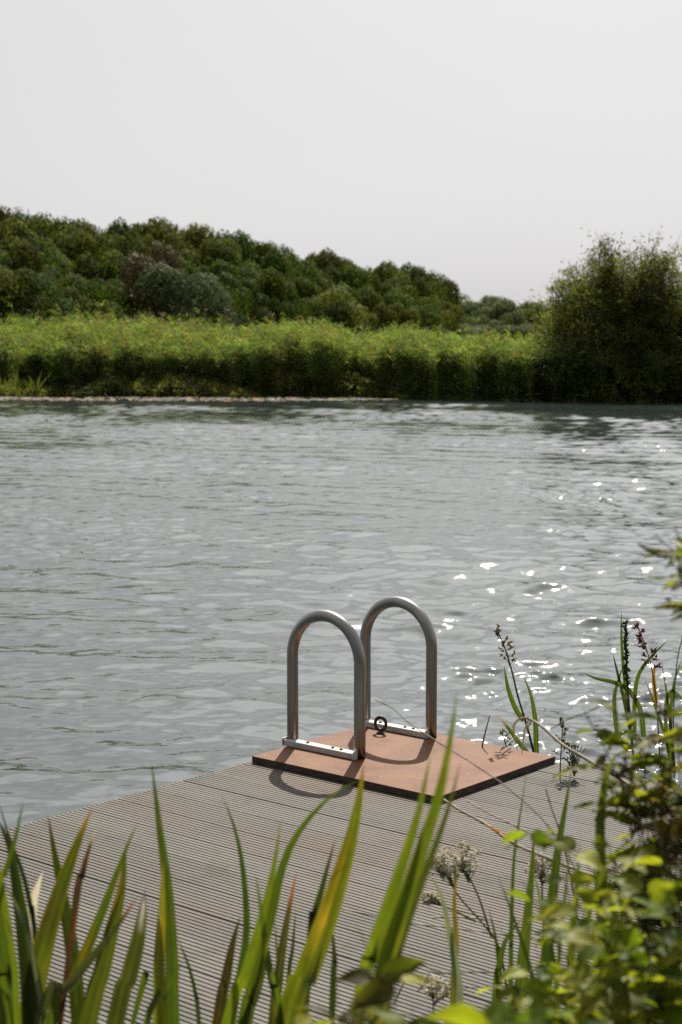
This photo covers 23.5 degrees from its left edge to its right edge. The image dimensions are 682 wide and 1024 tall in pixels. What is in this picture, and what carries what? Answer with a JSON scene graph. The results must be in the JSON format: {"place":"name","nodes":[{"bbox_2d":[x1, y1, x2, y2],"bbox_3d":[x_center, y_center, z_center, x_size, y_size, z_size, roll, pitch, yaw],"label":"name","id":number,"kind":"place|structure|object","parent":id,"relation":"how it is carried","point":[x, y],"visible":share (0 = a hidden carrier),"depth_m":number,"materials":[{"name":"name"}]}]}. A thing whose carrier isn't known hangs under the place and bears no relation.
{"place":"outdoors","nodes":[
{"label":"outdoors","id":0,"kind":"place"},
{"bbox_2d":[0,395,540,400],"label":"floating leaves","id":1,"kind":"object","parent":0,"point":[133,397],"visible":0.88,"depth_m":58.84,"materials":[{"name":"green plant"}]},
{"bbox_2d":[0,395,681,830],"bbox_3d":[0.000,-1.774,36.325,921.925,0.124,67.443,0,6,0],"label":"water","id":2,"kind":"structure","parent":0,"point":[172,573],"depth_m":13.54,"materials":[{"name":"grey liquid"}]},
{"bbox_2d":[0,761,681,1023],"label":"jetty","id":3,"kind":"object","parent":2,"relation":"in","point":[263,803],"visible":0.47,"depth_m":4.72,"materials":[{"name":"grey wood"}]},
{"bbox_2d":[252,727,554,801],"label":"plywood platform","id":4,"kind":"structure","parent":3,"relation":"on","point":[395,763],"depth_m":5.79,"materials":[{"name":"wood"}]},
{"bbox_2d":[282,596,436,759],"bbox_3d":[0.074,1.081,6.129,0.363,1.493,0.486,5,7,40],"label":"swim ladder","id":5,"kind":"object","parent":4,"relation":"on","point":[360,646],"visible":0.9,"depth_m":6.02,"materials":[{"name":"metal"}]},
{"bbox_2d":[0,0,681,338],"label":"sky","id":6,"kind":"structure","parent":0,"point":[472,143],"materials":[{"name":"white"}]},
{"bbox_2d":[24,380,667,399],"bbox_3d":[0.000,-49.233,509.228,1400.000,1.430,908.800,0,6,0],"label":"meadow ground","id":7,"kind":"structure","parent":0,"point":[479,395],"depth_m":59.76,"materials":[{"name":"green plant"}]},
{"bbox_2d":[0,218,37,254],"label":"broadleaf tree","id":8,"kind":"object","parent":7,"relation":"on","point":[14,228],"visible":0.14,"depth_m":151.58,"materials":[{"name":"green plant"}]},
{"bbox_2d":[0,239,47,299],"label":"broadleaf tree","id":9,"kind":"object","parent":7,"relation":"on","point":[23,253],"visible":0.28,"depth_m":135.47,"materials":[{"name":"green plant"}]},
{"bbox_2d":[0,367,49,397],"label":"iris plant","id":10,"kind":"object","parent":7,"relation":"on","point":[30,385],"visible":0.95,"depth_m":60.88,"materials":[{"name":"green plant"}]},
{"bbox_2d":[0,265,61,335],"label":"broadleaf tree","id":11,"kind":"object","parent":7,"relation":"on","point":[5,275],"visible":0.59,"depth_m":125.13,"materials":[{"name":"green plant"}]},
{"bbox_2d":[7,225,54,255],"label":"broadleaf tree","id":12,"kind":"object","parent":7,"relation":"on","point":[37,243],"visible":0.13,"depth_m":151.69,"materials":[{"name":"green plant"}]},
{"bbox_2d":[10,212,65,248],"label":"broadleaf tree","id":13,"kind":"object","parent":7,"relation":"on","point":[38,223],"visible":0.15,"depth_m":163.88,"materials":[{"name":"green plant"}]},
{"bbox_2d":[0,268,85,328],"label":"broadleaf tree","id":14,"kind":"object","parent":7,"relation":"on","point":[41,282],"visible":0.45,"depth_m":127.24,"materials":[{"name":"green plant"}]},
{"bbox_2d":[19,246,76,287],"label":"broadleaf tree","id":15,"kind":"object","parent":7,"relation":"on","point":[47,264],"visible":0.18,"depth_m":145.74,"materials":[{"name":"green plant"}]},
{"bbox_2d":[47,229,81,262],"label":"broadleaf tree","id":16,"kind":"object","parent":7,"relation":"on","point":[57,239],"visible":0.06,"depth_m":159.03,"materials":[{"name":"green plant"}]},
{"bbox_2d":[39,272,102,324],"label":"broadleaf tree","id":17,"kind":"object","parent":7,"relation":"on","point":[67,293],"visible":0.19,"depth_m":133.88,"materials":[{"name":"green plant"}]},
{"bbox_2d":[56,228,101,262],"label":"broadleaf tree","id":18,"kind":"object","parent":7,"relation":"on","point":[85,237],"visible":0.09,"depth_m":160.59,"materials":[{"name":"green plant"}]},
{"bbox_2d":[64,218,101,243],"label":"broadleaf tree","id":19,"kind":"object","parent":7,"relation":"on","point":[87,227],"visible":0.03,"depth_m":172.46,"materials":[{"name":"green plant"}]},
{"bbox_2d":[51,274,125,326],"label":"broadleaf tree","id":20,"kind":"object","parent":7,"relation":"on","point":[91,286],"visible":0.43,"depth_m":135.61,"materials":[{"name":"green plant"}]},
{"bbox_2d":[71,252,109,305],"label":"broadleaf tree","id":21,"kind":"object","parent":7,"relation":"on","point":[82,262],"visible":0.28,"depth_m":148.51,"materials":[{"name":"green plant"}]},
{"bbox_2d":[86,232,119,264],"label":"broadleaf tree","id":22,"kind":"object","parent":7,"relation":"on","point":[100,246],"visible":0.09,"depth_m":160.01,"materials":[{"name":"green plant"}]},
{"bbox_2d":[82,250,132,300],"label":"broadleaf tree","id":23,"kind":"object","parent":7,"relation":"on","point":[109,269],"visible":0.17,"depth_m":149.94,"materials":[{"name":"green plant"}]},
{"bbox_2d":[83,279,132,325],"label":"broadleaf tree","id":24,"kind":"object","parent":7,"relation":"on","point":[114,292],"visible":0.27,"depth_m":142.97,"materials":[{"name":"green plant"}]},
{"bbox_2d":[101,217,145,252],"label":"broadleaf tree","id":25,"kind":"object","parent":7,"relation":"on","point":[134,227],"visible":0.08,"depth_m":181.28,"materials":[{"name":"green plant"}]},
{"bbox_2d":[103,229,150,259],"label":"broadleaf tree","id":26,"kind":"object","parent":7,"relation":"on","point":[125,250],"visible":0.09,"depth_m":163.36,"materials":[{"name":"green plant"}]},
{"bbox_2d":[102,278,159,325],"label":"broadleaf tree","id":27,"kind":"object","parent":7,"relation":"on","point":[134,306],"visible":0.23,"depth_m":144.22,"materials":[{"name":"green plant"}]},
{"bbox_2d":[0,363,262,398],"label":"bank scrub","id":28,"kind":"object","parent":7,"relation":"on","point":[95,383],"visible":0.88,"depth_m":61.20,"materials":[{"name":"green plant"}]},
{"bbox_2d":[120,241,186,327],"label":"broadleaf tree","id":29,"kind":"object","parent":7,"relation":"on","point":[152,258],"visible":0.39,"depth_m":142.25,"materials":[{"name":"brown plant"}]},
{"bbox_2d":[129,216,181,248],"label":"broadleaf tree","id":30,"kind":"object","parent":7,"relation":"on","point":[165,236],"visible":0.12,"depth_m":183.10,"materials":[{"name":"green plant"}]},
{"bbox_2d":[147,217,198,252],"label":"broadleaf tree","id":31,"kind":"object","parent":7,"relation":"on","point":[181,238],"visible":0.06,"depth_m":187.67,"materials":[{"name":"green plant"}]},
{"bbox_2d":[135,262,240,334],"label":"broadleaf tree","id":32,"kind":"object","parent":7,"relation":"on","point":[183,291],"visible":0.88,"depth_m":137.13,"materials":[{"name":"green plant"}]},
{"bbox_2d":[178,238,231,267],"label":"broadleaf tree","id":33,"kind":"object","parent":7,"relation":"on","point":[193,258],"visible":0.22,"depth_m":178.21,"materials":[{"name":"green plant"}]},
{"bbox_2d":[181,224,243,261],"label":"broadleaf tree","id":34,"kind":"object","parent":7,"relation":"on","point":[195,236],"visible":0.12,"depth_m":189.57,"materials":[{"name":"green plant"}]},
{"bbox_2d":[186,258,240,308],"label":"broadleaf tree","id":35,"kind":"object","parent":7,"relation":"on","point":[204,270],"visible":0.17,"depth_m":169.69,"materials":[{"name":"green plant"}]},
{"bbox_2d":[198,244,241,271],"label":"broadleaf tree","id":36,"kind":"object","parent":7,"relation":"on","point":[234,260],"visible":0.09,"depth_m":178.81,"materials":[{"name":"green plant"}]},
{"bbox_2d":[210,263,259,315],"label":"broadleaf tree","id":37,"kind":"object","parent":7,"relation":"on","point":[226,278],"visible":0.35,"depth_m":167.97,"materials":[{"name":"green plant"}]},
{"bbox_2d":[223,287,255,330],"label":"broadleaf tree","id":38,"kind":"object","parent":7,"relation":"on","point":[242,298],"visible":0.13,"depth_m":162.90,"materials":[{"name":"green plant"}]},
{"bbox_2d":[221,229,258,265],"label":"broadleaf tree","id":39,"kind":"object","parent":7,"relation":"on","point":[241,243],"visible":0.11,"depth_m":197.60,"materials":[{"name":"green plant"}]},
{"bbox_2d":[237,265,270,301],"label":"broadleaf tree","id":40,"kind":"object","parent":7,"relation":"on","point":[250,273],"visible":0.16,"depth_m":173.71,"materials":[{"name":"green plant"}]},
{"bbox_2d":[234,292,284,329],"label":"broadleaf tree","id":41,"kind":"object","parent":7,"relation":"on","point":[258,311],"visible":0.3,"depth_m":168.60,"materials":[{"name":"green plant"}]},
{"bbox_2d":[242,247,287,284],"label":"broadleaf tree","id":42,"kind":"object","parent":7,"relation":"on","point":[270,259],"visible":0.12,"depth_m":187.77,"materials":[{"name":"green plant"}]},
{"bbox_2d":[251,267,288,311],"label":"broadleaf tree","id":43,"kind":"object","parent":7,"relation":"on","point":[273,277],"visible":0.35,"depth_m":174.77,"materials":[{"name":"green plant"}]},
{"bbox_2d":[250,293,295,326],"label":"broadleaf tree","id":44,"kind":"object","parent":7,"relation":"on","point":[286,306],"visible":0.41,"depth_m":169.98,"materials":[{"name":"green plant"}]},
{"bbox_2d":[251,272,305,325],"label":"broadleaf tree","id":45,"kind":"object","parent":7,"relation":"on","point":[292,294],"visible":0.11,"depth_m":177.05,"materials":[{"name":"green plant"}]},
{"bbox_2d":[285,299,317,326],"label":"broadleaf tree","id":46,"kind":"object","parent":7,"relation":"on","point":[299,306],"visible":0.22,"depth_m":177.19,"materials":[{"name":"green plant"}]},
{"bbox_2d":[286,259,319,289],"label":"broadleaf tree","id":47,"kind":"object","parent":7,"relation":"on","point":[311,268],"visible":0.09,"depth_m":193.29,"materials":[{"name":"green plant"}]},
{"bbox_2d":[289,276,317,300],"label":"broadleaf tree","id":48,"kind":"object","parent":7,"relation":"on","point":[300,283],"visible":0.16,"depth_m":189.23,"materials":[{"name":"green plant"}]},
{"bbox_2d":[228,371,409,399],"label":"bank scrub","id":49,"kind":"object","parent":7,"relation":"on","point":[385,386],"visible":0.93,"depth_m":60.42,"materials":[{"name":"green plant"}]},
{"bbox_2d":[301,297,338,328],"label":"broadleaf tree","id":50,"kind":"object","parent":7,"relation":"on","point":[315,311],"visible":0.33,"depth_m":181.33,"materials":[{"name":"green plant"}]},
{"bbox_2d":[310,250,334,273],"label":"broadleaf tree","id":51,"kind":"object","parent":7,"relation":"on","point":[323,257],"visible":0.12,"depth_m":213.48,"materials":[{"name":"green plant"}]},
{"bbox_2d":[305,247,350,275],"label":"broadleaf tree","id":52,"kind":"object","parent":7,"relation":"on","point":[338,263],"visible":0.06,"depth_m":217.02,"materials":[{"name":"green plant"}]},
{"bbox_2d":[0,300,666,400],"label":"reed bed","id":53,"kind":"object","parent":7,"relation":"on","point":[401,360],"visible":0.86,"depth_m":61.75,"materials":[{"name":"green plant"}]},
{"bbox_2d":[319,300,355,333],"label":"broadleaf tree","id":54,"kind":"object","parent":7,"relation":"on","point":[346,316],"visible":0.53,"depth_m":181.93,"materials":[{"name":"green plant"}]},
{"bbox_2d":[308,285,370,334],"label":"broadleaf tree","id":55,"kind":"object","parent":7,"relation":"on","point":[337,298],"visible":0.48,"depth_m":183.34,"materials":[{"name":"green plant"}]},
{"bbox_2d":[320,264,372,290],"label":"broadleaf tree","id":56,"kind":"object","parent":7,"relation":"on","point":[353,274],"visible":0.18,"depth_m":208.18,"materials":[{"name":"green plant"}]},
{"bbox_2d":[355,291,382,341],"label":"broadleaf tree","id":57,"kind":"object","parent":7,"relation":"on","point":[376,299],"visible":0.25,"depth_m":201.87,"materials":[{"name":"green plant"}]},
{"bbox_2d":[371,303,397,332],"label":"broadleaf tree","id":58,"kind":"object","parent":7,"relation":"on","point":[381,313],"visible":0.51,"depth_m":195.69,"materials":[{"name":"green plant"}]},
{"bbox_2d":[380,288,418,311],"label":"broadleaf tree","id":59,"kind":"object","parent":7,"relation":"on","point":[401,296],"visible":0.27,"depth_m":211.13,"materials":[{"name":"green plant"}]},
{"bbox_2d":[388,303,420,332],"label":"broadleaf tree","id":60,"kind":"object","parent":7,"relation":"on","point":[403,315],"visible":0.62,"depth_m":200.08,"materials":[{"name":"green plant"}]},
{"bbox_2d":[397,262,440,293],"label":"broadleaf tree","id":61,"kind":"object","parent":7,"relation":"on","point":[415,269],"visible":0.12,"depth_m":238.88,"materials":[{"name":"green plant"}]},
{"bbox_2d":[405,303,441,338],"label":"broadleaf tree","id":62,"kind":"object","parent":7,"relation":"on","point":[430,315],"visible":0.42,"depth_m":204.12,"materials":[{"name":"green plant"}]},
{"bbox_2d":[416,295,444,327],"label":"broadleaf tree","id":63,"kind":"object","parent":7,"relation":"on","point":[433,303],"visible":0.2,"depth_m":216.99,"materials":[{"name":"green plant"}]},
{"bbox_2d":[420,310,457,337],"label":"broadleaf tree","id":64,"kind":"object","parent":7,"relation":"on","point":[445,316],"visible":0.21,"depth_m":208.90,"materials":[{"name":"green plant"}]},
{"bbox_2d":[427,270,456,305],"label":"broadleaf tree","id":65,"kind":"object","parent":7,"relation":"on","point":[449,292],"visible":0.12,"depth_m":244.59,"materials":[{"name":"green plant"}]},
{"bbox_2d":[425,298,463,334],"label":"broadleaf tree","id":66,"kind":"object","parent":7,"relation":"on","point":[450,307],"visible":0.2,"depth_m":221.73,"materials":[{"name":"green plant"}]},
{"bbox_2d":[460,294,499,322],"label":"broadleaf tree","id":67,"kind":"object","parent":7,"relation":"on","point":[468,306],"visible":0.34,"depth_m":425.85,"materials":[{"name":"green plant"}]},
{"bbox_2d":[475,298,518,322],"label":"broadleaf tree","id":68,"kind":"object","parent":7,"relation":"on","point":[499,309],"visible":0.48,"depth_m":393.83,"materials":[{"name":"green plant"}]},
{"bbox_2d":[487,311,525,329],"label":"broadleaf tree","id":69,"kind":"object","parent":7,"relation":"on","point":[506,319],"visible":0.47,"depth_m":374.42,"materials":[{"name":"green plant"}]},
{"bbox_2d":[490,324,535,341],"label":"broadleaf tree","id":70,"kind":"object","parent":7,"relation":"on","point":[502,330],"visible":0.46,"depth_m":315.80,"materials":[{"name":"green plant"}]},
{"bbox_2d":[515,301,547,329],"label":"broadleaf tree","id":71,"kind":"object","parent":7,"relation":"on","point":[527,306],"visible":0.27,"depth_m":400.69,"materials":[{"name":"green plant"}]},
{"bbox_2d":[521,333,620,401],"bbox_3d":[7.990,-4.890,57.560,3.802,3.267,3.450,0,6,0],"label":"waterside bush","id":72,"kind":"object","parent":7,"relation":"on","point":[544,385],"visible":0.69,"depth_m":57.03,"materials":[{"name":"green plant"}]},
{"bbox_2d":[515,225,681,401],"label":"willow tree","id":73,"kind":"object","parent":7,"relation":"on","point":[620,309],"visible":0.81,"depth_m":57.39,"materials":[{"name":"green plant"}]},
{"bbox_2d":[639,316,681,400],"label":"willow bush","id":74,"kind":"object","parent":7,"relation":"on","point":[667,349],"visible":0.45,"depth_m":57.43,"materials":[{"name":"green plant"}]},
{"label":"near bank ground","id":75,"kind":"structure","parent":0,"visible":0},
{"bbox_2d":[0,803,46,1023],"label":"iris plant","id":76,"kind":"object","parent":75,"relation":"on","point":[11,1007],"visible":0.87,"depth_m":2.41,"materials":[{"name":"green plant"}]},
{"bbox_2d":[21,807,151,1023],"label":"iris plant","id":77,"kind":"object","parent":75,"relation":"on","point":[85,1008],"visible":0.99,"depth_m":2.53,"materials":[{"name":"green plant"}]},
{"bbox_2d":[143,761,200,1023],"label":"iris plant","id":78,"kind":"object","parent":75,"relation":"on","point":[163,1007],"visible":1,"depth_m":2.57,"materials":[{"name":"green plant"}]},
{"bbox_2d":[212,780,358,1023],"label":"iris plant","id":79,"kind":"object","parent":75,"relation":"on","point":[255,964],"visible":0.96,"depth_m":2.59,"materials":[{"name":"green plant"}]},
{"bbox_2d":[275,763,363,1023],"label":"iris plant","id":80,"kind":"object","parent":75,"relation":"on","point":[322,922],"visible":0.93,"depth_m":2.48,"materials":[{"name":"green plant"}]},
{"bbox_2d":[290,926,451,1023],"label":"bramble plant","id":81,"kind":"object","parent":75,"relation":"on","point":[377,992],"visible":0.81,"depth_m":1.83,"materials":[{"name":"green plant"}]},
{"bbox_2d":[354,691,459,1023],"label":"iris plant","id":82,"kind":"object","parent":75,"relation":"on","point":[392,926],"visible":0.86,"depth_m":2.04,"materials":[{"name":"green plant"}]},
{"bbox_2d":[307,1003,511,1023],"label":"bramble plant","id":83,"kind":"object","parent":75,"relation":"on","point":[389,1016],"visible":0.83,"depth_m":1.68,"materials":[{"name":"green plant"}]},
{"bbox_2d":[417,972,449,1019],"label":"white umbel plant","id":84,"kind":"object","parent":75,"relation":"on","point":[443,993],"visible":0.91,"depth_m":3.00,"materials":[{"name":"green plant"}]},
{"bbox_2d":[420,841,506,986],"bbox_3d":[0.247,0.824,3.354,0.191,0.308,0.085,0,6,0],"label":"white umbel plant","id":85,"kind":"object","parent":75,"relation":"on","point":[463,866],"visible":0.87,"depth_m":3.34,"materials":[{"name":"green plant"}]},
{"bbox_2d":[423,988,605,1023],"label":"bramble plant","id":86,"kind":"object","parent":75,"relation":"on","point":[497,1011],"visible":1,"depth_m":1.48,"materials":[{"name":"green plant"}]},
{"bbox_2d":[493,623,538,752],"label":"flowering grass","id":87,"kind":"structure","parent":75,"relation":"on","point":[535,748],"depth_m":6.18,"materials":[{"name":"green plant"}]},
{"bbox_2d":[429,770,611,1023],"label":"iris plant","id":88,"kind":"object","parent":75,"relation":"on","point":[456,985],"visible":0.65,"depth_m":2.90,"materials":[{"name":"green plant"}]},
{"bbox_2d":[475,824,648,1020],"bbox_3d":[0.314,0.893,2.188,0.209,1.006,0.277,-2,6,-22],"label":"plant","id":89,"kind":"object","parent":75,"relation":"on","point":[556,973],"visible":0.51,"depth_m":2.12,"materials":[{"name":"green plant"}]},
{"bbox_2d":[491,840,681,1023],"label":"plant","id":90,"kind":"object","parent":75,"relation":"on","point":[661,891],"visible":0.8,"depth_m":1.94,"materials":[{"name":"green plant"}]},
{"bbox_2d":[564,753,632,1020],"bbox_3d":[0.358,0.864,2.394,0.048,1.068,0.140,-4,7,-33],"label":"iris plant","id":91,"kind":"object","parent":75,"relation":"on","point":[602,880],"visible":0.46,"depth_m":2.31,"materials":[{"name":"green plant"}]},
{"bbox_2d":[552,689,681,1023],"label":"seeded nettle","id":92,"kind":"object","parent":75,"relation":"on","point":[616,788],"visible":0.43,"depth_m":2.33,"materials":[{"name":"green plant"}]},
{"bbox_2d":[570,840,681,1023],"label":"plant","id":93,"kind":"object","parent":75,"relation":"on","point":[665,1000],"visible":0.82,"depth_m":1.96,"materials":[{"name":"green plant"}]},
{"bbox_2d":[605,689,681,1023],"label":"seeded nettle","id":94,"kind":"object","parent":75,"relation":"on","point":[642,744],"visible":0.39,"depth_m":2.33,"materials":[{"name":"green plant"}]},
{"bbox_2d":[617,768,681,965],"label":"seeded nettle","id":95,"kind":"object","parent":75,"relation":"on","point":[671,836],"visible":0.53,"depth_m":2.27,"materials":[{"name":"green plant"}]},
{"bbox_2d":[638,527,681,774],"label":"seeded nettle","id":96,"kind":"object","parent":75,"relation":"on","point":[675,555],"visible":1,"depth_m":2.16,"materials":[{"name":"green plant"}]},
{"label":"bank grass","id":97,"kind":"object","parent":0,"visible":0},
{"bbox_2d":[375,700,583,887],"bbox_3d":[0.267,0.563,3.324,0.038,0.226,0.795,-3,7,-30],"label":"dry stalk","id":98,"kind":"object","parent":97,"relation":"on","point":[517,795],"visible":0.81,"depth_m":3.29,"materials":[{"name":"beige plant"}]},
{"bbox_2d":[443,799,620,890],"bbox_3d":[0.410,0.710,3.432,0.070,0.056,0.789,-3,7,-30],"label":"dry stalk","id":99,"kind":"object","parent":97,"relation":"on","point":[503,835],"visible":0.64,"depth_m":3.48,"materials":[{"name":"beige plant"}]},
{"bbox_2d":[524,853,551,924],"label":"white umbel plant","id":100,"kind":"object","parent":97,"relation":"on","point":[541,873],"visible":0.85,"depth_m":3.39,"materials":[{"name":"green plant"}]},
{"bbox_2d":[498,844,637,1004],"bbox_3d":[0.393,0.707,2.722,0.194,0.437,0.351,2,6,18],"label":"sedge plant","id":101,"kind":"object","parent":97,"relation":"on","point":[551,948],"visible":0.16,"depth_m":2.59,"materials":[{"name":"green plant"}]},
{"bbox_2d":[512,717,638,789],"bbox_3d":[0.537,0.579,3.723,0.072,0.132,0.741,-2,6,-16],"label":"dry stalk","id":102,"kind":"object","parent":97,"relation":"on","point":[557,740],"visible":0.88,"depth_m":3.81,"materials":[{"name":"beige plant"}]},
{"bbox_2d":[582,612,666,754],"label":"flowering grass","id":103,"kind":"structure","parent":97,"relation":"on","point":[624,685],"depth_m":5.07,"materials":[{"name":"green plant"}]},
{"bbox_2d":[631,622,661,767],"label":"flowering grass","id":104,"kind":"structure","parent":97,"relation":"on","point":[643,646],"depth_m":5.07,"materials":[{"name":"brown plant"}]},
{"bbox_2d":[646,638,681,777],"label":"flowering grass","id":105,"kind":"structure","parent":97,"relation":"on","point":[664,728],"depth_m":4.27,"materials":[{"name":"green plant"}]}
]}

